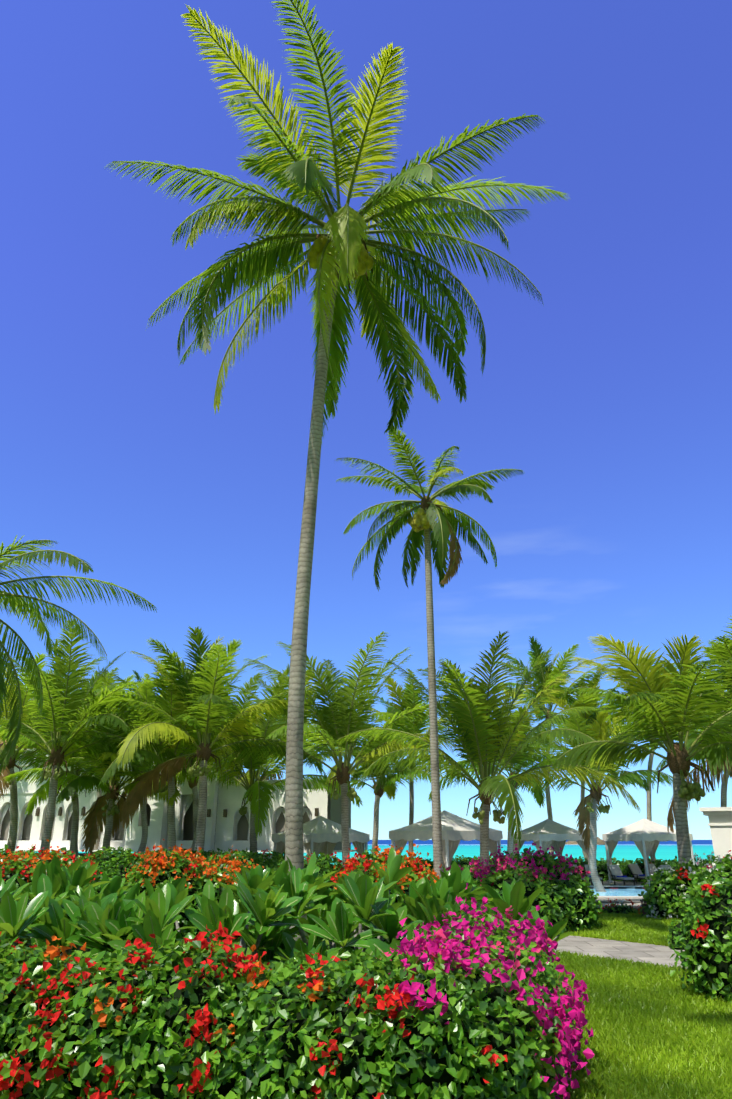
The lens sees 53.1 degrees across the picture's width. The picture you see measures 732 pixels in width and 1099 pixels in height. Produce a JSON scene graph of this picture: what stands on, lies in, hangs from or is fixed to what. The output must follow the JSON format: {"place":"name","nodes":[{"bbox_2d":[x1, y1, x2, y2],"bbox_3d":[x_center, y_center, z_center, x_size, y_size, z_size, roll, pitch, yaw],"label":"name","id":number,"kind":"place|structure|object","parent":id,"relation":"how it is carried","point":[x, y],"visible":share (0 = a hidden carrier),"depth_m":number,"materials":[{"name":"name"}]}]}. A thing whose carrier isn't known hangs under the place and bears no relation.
{"place":"outdoors","nodes":[
{"label":"outdoors","id":0,"kind":"place"},
{"bbox_2d":[14,840,714,863],"bbox_3d":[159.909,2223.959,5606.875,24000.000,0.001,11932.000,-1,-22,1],"label":"sea water","id":1,"kind":"structure","parent":0,"point":[629,850],"depth_m":298.46,"materials":[{"name":"teal liquid"}]},
{"bbox_2d":[0,0,731,839],"label":"sky","id":2,"kind":"structure","parent":0,"point":[611,394],"materials":[{"name":"blue"}]},
{"bbox_2d":[62,853,731,1098],"bbox_3d":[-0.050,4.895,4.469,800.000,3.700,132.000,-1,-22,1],"label":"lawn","id":3,"kind":"structure","parent":0,"point":[248,952],"depth_m":12.15,"materials":[{"name":"green plant"}]},
{"bbox_2d":[0,839,102,953],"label":"orange shrub","id":4,"kind":"object","parent":3,"relation":"on","point":[11,865],"visible":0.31,"depth_m":11.76,"materials":[{"name":"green plant"}]},
{"bbox_2d":[0,652,148,850],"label":"young palm","id":5,"kind":"object","parent":3,"relation":"on","point":[13,829],"visible":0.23,"depth_m":38.75,"materials":[{"name":"green plant"}]},
{"bbox_2d":[0,535,156,774],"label":"palm","id":6,"kind":"object","parent":3,"relation":"on","point":[20,603],"visible":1,"depth_m":20.42,"materials":[{"name":"green plant"}]},
{"bbox_2d":[1,657,162,855],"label":"young palm","id":7,"kind":"object","parent":3,"relation":"on","point":[105,674],"visible":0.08,"depth_m":52.01,"materials":[{"name":"green plant"}]},
{"bbox_2d":[0,674,178,857],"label":"young palm","id":8,"kind":"object","parent":3,"relation":"on","point":[40,794],"visible":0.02,"depth_m":41.86,"materials":[{"name":"green plant"}]},
{"bbox_2d":[0,619,188,855],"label":"young palm","id":9,"kind":"object","parent":3,"relation":"on","point":[58,711],"visible":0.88,"depth_m":33.11,"materials":[{"name":"green plant"}]},
{"bbox_2d":[3,688,194,855],"bbox_3d":[-12.662,11.513,36.450,8.804,8.442,8.517,18,-28,-39],"label":"young palm","id":10,"kind":"object","parent":3,"relation":"on","point":[105,807],"visible":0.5,"depth_m":36.16,"materials":[{"name":"green plant"}]},
{"bbox_2d":[46,670,224,853],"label":"young palm","id":11,"kind":"object","parent":3,"relation":"on","point":[142,846],"visible":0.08,"depth_m":44.43,"materials":[{"name":"green plant"}]},
{"bbox_2d":[133,670,161,704],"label":"young palm","id":12,"kind":"object","parent":3,"relation":"on","point":[139,678],"visible":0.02,"depth_m":57.79,"materials":[{"name":"green plant"}]},
{"bbox_2d":[44,637,284,850],"bbox_3d":[-9.806,9.833,34.871,10.366,10.839,11.335,16,-26,-34],"label":"young palm","id":13,"kind":"object","parent":3,"relation":"on","point":[163,700],"visible":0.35,"depth_m":34.07,"materials":[{"name":"green plant"}]},
{"bbox_2d":[0,844,353,906],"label":"hedge","id":14,"kind":"object","parent":3,"relation":"on","point":[114,863],"visible":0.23,"depth_m":29.23,"materials":[{"name":"green plant"}]},
{"bbox_2d":[0,732,356,852],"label":"villa","id":15,"kind":"object","parent":3,"relation":"on","point":[227,825],"visible":0.35,"depth_m":49.65,"materials":[{"name":"paint"}]},
{"bbox_2d":[123,839,263,941],"bbox_3d":[-3.193,6.447,13.648,2.793,1.967,2.364,-1,-22,1],"label":"orange shrub","id":16,"kind":"object","parent":3,"relation":"on","point":[197,872],"visible":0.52,"depth_m":13.14,"materials":[{"name":"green plant"}]},
{"bbox_2d":[86,626,330,852],"bbox_3d":[-6.700,9.071,31.788,8.874,11.031,10.468,-11,-24,26],"label":"young palm","id":17,"kind":"object","parent":3,"relation":"on","point":[204,695],"visible":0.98,"depth_m":32.22,"materials":[{"name":"green plant"}]},
{"bbox_2d":[153,719,271,850],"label":"young palm","id":18,"kind":"object","parent":3,"relation":"on","point":[192,786],"visible":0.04,"depth_m":47.41,"materials":[{"name":"green plant"}]},
{"bbox_2d":[154,664,367,852],"bbox_3d":[-5.814,11.674,38.327,12.111,10.205,11.068,-1,-22,1],"label":"young palm","id":19,"kind":"object","parent":3,"relation":"on","point":[254,786],"visible":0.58,"depth_m":37.74,"materials":[{"name":"green plant"}]},
{"bbox_2d":[219,673,324,778],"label":"young palm","id":20,"kind":"object","parent":3,"relation":"on","point":[245,704],"visible":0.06,"depth_m":56.21,"materials":[{"name":"green plant"}]},
{"bbox_2d":[0,847,573,971],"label":"leafy plants","id":21,"kind":"object","parent":3,"relation":"on","point":[111,917],"visible":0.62,"depth_m":6.80,"materials":[{"name":"green plant"}]},
{"bbox_2d":[0,883,594,1098],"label":"bougainvillea hedge","id":22,"kind":"object","parent":3,"relation":"on","point":[443,1013],"visible":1,"depth_m":4.56,"materials":[{"name":"green plant"}]},
{"bbox_2d":[216,670,388,779],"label":"young palm","id":23,"kind":"object","parent":3,"relation":"on","point":[285,738],"visible":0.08,"depth_m":50.99,"materials":[{"name":"green plant"}]},
{"bbox_2d":[272,816,369,859],"bbox_3d":[-2.375,15.705,37.912,3.658,3.620,3.658,16,-27,-35],"label":"cabana","id":24,"kind":"object","parent":3,"relation":"on","point":[321,834],"visible":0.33,"depth_m":37.49,"materials":[{"name":"white fabric"}]},
{"bbox_2d":[207,631,463,867],"bbox_3d":[-1.369,9.988,33.233,11.888,11.277,13.104,-1,-22,1],"label":"young palm","id":25,"kind":"object","parent":3,"relation":"on","point":[345,718],"visible":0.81,"depth_m":32.43,"materials":[{"name":"green plant"}]},
{"bbox_2d":[104,0,568,942],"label":"palm","id":26,"kind":"object","parent":3,"relation":"on","point":[344,254],"visible":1,"depth_m":15.93,"materials":[{"name":"green plant"}]},
{"bbox_2d":[309,720,442,854],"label":"young palm","id":27,"kind":"object","parent":3,"relation":"on","point":[390,788],"visible":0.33,"depth_m":45.20,"materials":[{"name":"green plant"}]},
{"bbox_2d":[328,843,441,950],"bbox_3d":[0.363,5.895,12.140,2.153,1.900,2.201,-1,-22,1],"label":"orange shrub","id":28,"kind":"object","parent":3,"relation":"on","point":[415,874],"visible":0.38,"depth_m":12.21,"materials":[{"name":"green plant"}]},
{"bbox_2d":[355,669,456,856],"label":"young palm","id":29,"kind":"object","parent":3,"relation":"on","point":[408,696],"visible":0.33,"depth_m":53.74,"materials":[{"name":"green plant"}]},
{"bbox_2d":[336,425,523,882],"bbox_3d":[2.326,4.127,26.329,7.271,16.822,7.413,-1,-22,1],"label":"palm","id":30,"kind":"object","parent":3,"relation":"on","point":[439,531],"visible":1,"depth_m":27.70,"materials":[{"name":"green plant"}]},
{"bbox_2d":[389,810,502,871],"bbox_3d":[3.621,13.712,33.151,3.658,3.620,3.658,17,-27,-37],"label":"cabana","id":31,"kind":"object","parent":3,"relation":"on","point":[456,829],"visible":0.56,"depth_m":32.65,"materials":[{"name":"white fabric"}]},
{"bbox_2d":[327,631,640,873],"bbox_3d":[4.358,8.880,28.750,11.872,10.054,10.217,-12,-24,27],"label":"young palm","id":32,"kind":"object","parent":3,"relation":"on","point":[480,731],"visible":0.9,"depth_m":28.23,"materials":[{"name":"green plant"}]},
{"bbox_2d":[428,689,558,862],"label":"young palm","id":33,"kind":"object","parent":3,"relation":"on","point":[539,796],"visible":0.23,"depth_m":43.38,"materials":[{"name":"green plant"}]},
{"bbox_2d":[439,843,602,935],"bbox_3d":[2.983,6.819,14.490,3.380,1.894,2.607,-1,-22,1],"label":"pink shrub","id":34,"kind":"object","parent":3,"relation":"on","point":[563,895],"visible":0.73,"depth_m":14.16,"materials":[{"name":"green plant"}]},
{"bbox_2d":[356,854,714,881],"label":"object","id":35,"kind":"object","parent":3,"relation":"on","point":[602,868],"visible":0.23,"depth_m":46.73,"materials":[{"name":"green plant"}]},
{"bbox_2d":[484,636,616,855],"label":"young palm","id":36,"kind":"object","parent":3,"relation":"on","point":[547,675],"visible":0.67,"depth_m":60.68,"materials":[{"name":"green plant"}]},
{"bbox_2d":[533,674,623,859],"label":"young palm","id":37,"kind":"object","parent":3,"relation":"on","point":[586,716],"visible":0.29,"depth_m":61.38,"materials":[{"name":"green plant"}]},
{"bbox_2d":[495,693,672,891],"bbox_3d":[11.788,13.026,39.488,10.313,10.369,9.597,7,-23,-18],"label":"young palm","id":38,"kind":"object","parent":3,"relation":"on","point":[587,814],"visible":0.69,"depth_m":39.44,"materials":[{"name":"green plant"}]},
{"bbox_2d":[565,837,604,844],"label":"thatch umbrella","id":39,"kind":"object","parent":3,"relation":"on","point":[600,841],"visible":0.17,"depth_m":52.58,"materials":[{"name":"brown"}]},
{"bbox_2d":[549,935,687,967],"bbox_3d":[4.408,6.177,11.158,2.317,0.001,12.092,18,-28,-37],"label":"path stone","id":40,"kind":"object","parent":3,"relation":"on","point":[642,952],"visible":0.31,"depth_m":11.73,"materials":[{"name":"beige stone"}]},
{"bbox_2d":[597,898,641,913],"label":"plants","id":41,"kind":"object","parent":3,"relation":"on","point":[621,908],"depth_m":16.90,"materials":[{"name":"green plant"}]},
{"bbox_2d":[598,905,640,910],"bbox_3d":[6.574,8.592,17.449,5.617,0.200,0.240,-1,-22,1],"label":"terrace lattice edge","id":42,"kind":"object","parent":3,"relation":"on","point":[635,908],"visible":0.02,"depth_m":17.39,"materials":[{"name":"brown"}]},
{"bbox_2d":[524,910,731,1098],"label":"lawn grass","id":43,"kind":"structure","parent":3,"relation":"on","point":[629,1002],"depth_m":6.74,"materials":[{"name":"green plant"}]},
{"bbox_2d":[551,633,731,867],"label":"young palm","id":44,"kind":"object","parent":3,"relation":"on","point":[664,706],"visible":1,"depth_m":20.79,"materials":[{"name":"green plant"}]},
{"bbox_2d":[640,899,653,915],"bbox_3d":[6.327,8.044,16.382,0.275,0.415,0.275,-1,-22,1],"label":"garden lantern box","id":45,"kind":"object","parent":3,"relation":"on","point":[643,905],"visible":0.23,"depth_m":16.40,"materials":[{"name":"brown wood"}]},
{"bbox_2d":[585,666,731,859],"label":"young palm","id":46,"kind":"object","parent":3,"relation":"on","point":[650,764],"visible":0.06,"depth_m":57.21,"materials":[{"name":"green plant"}]},
{"bbox_2d":[667,918,690,949],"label":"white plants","id":47,"kind":"object","parent":3,"relation":"on","point":[673,935],"depth_m":11.82,"materials":[{"name":"green plant"}]},
{"bbox_2d":[638,850,731,919],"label":"flowering bush","id":48,"kind":"object","parent":3,"relation":"on","point":[666,892],"visible":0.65,"depth_m":15.91,"materials":[{"name":"green plant"}]},
{"bbox_2d":[644,668,731,806],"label":"young palm","id":49,"kind":"object","parent":3,"relation":"on","point":[723,785],"visible":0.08,"depth_m":45.09,"materials":[{"name":"green plant"}]},
{"bbox_2d":[667,616,731,832],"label":"young palm","id":50,"kind":"object","parent":3,"relation":"on","point":[721,651],"visible":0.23,"depth_m":24.60,"materials":[{"name":"green plant"}]},
{"bbox_2d":[670,870,731,1001],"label":"hibiscus shrub","id":51,"kind":"object","parent":3,"relation":"on","point":[707,952],"visible":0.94,"depth_m":8.19,"materials":[{"name":"green plant"}]},
{"bbox_2d":[699,807,731,858],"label":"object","id":52,"kind":"structure","parent":3,"relation":"on","point":[720,822],"depth_m":28.39,"materials":[{"name":"paint"}]},
{"bbox_2d":[586,881,647,904],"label":"pool","id":53,"kind":"structure","parent":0,"point":[619,890],"depth_m":37.32,"materials":[{"name":"liquid"}]},
{"bbox_2d":[514,819,592,882],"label":"cabana","id":54,"kind":"object","parent":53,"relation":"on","point":[545,834],"visible":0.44,"depth_m":44.15,"materials":[{"name":"white fabric"}]},
{"bbox_2d":[567,864,589,884],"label":"lounger","id":55,"kind":"object","parent":53,"relation":"on","point":[574,865],"visible":0.23,"depth_m":42.85,"materials":[{"name":"wicker"}]},
{"bbox_2d":[584,865,602,885],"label":"lounger","id":56,"kind":"object","parent":53,"relation":"on","point":[586,867],"visible":0.42,"depth_m":42.51,"materials":[{"name":"wicker"}]},
{"bbox_2d":[608,865,634,885],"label":"lounger","id":57,"kind":"object","parent":53,"relation":"on","point":[615,872],"visible":0.98,"depth_m":42.24,"materials":[{"name":"wicker"}]},
{"bbox_2d":[627,864,645,882],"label":"lounger","id":58,"kind":"object","parent":53,"relation":"on","point":[635,870],"visible":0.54,"depth_m":43.78,"materials":[{"name":"wicker"}]},
{"bbox_2d":[602,818,694,885],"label":"cabana","id":59,"kind":"object","parent":53,"relation":"on","point":[646,836],"visible":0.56,"depth_m":43.27,"materials":[{"name":"white fabric"}]},
{"bbox_2d":[649,864,661,879],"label":"lounger","id":60,"kind":"object","parent":53,"relation":"on","point":[651,867],"visible":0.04,"depth_m":44.16,"materials":[{"name":"wicker"}]},
{"bbox_2d":[659,865,672,875],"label":"lounger","id":61,"kind":"object","parent":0,"point":[663,866],"visible":0.02,"depth_m":42.43,"materials":[{"name":"wicker"}]}
]}

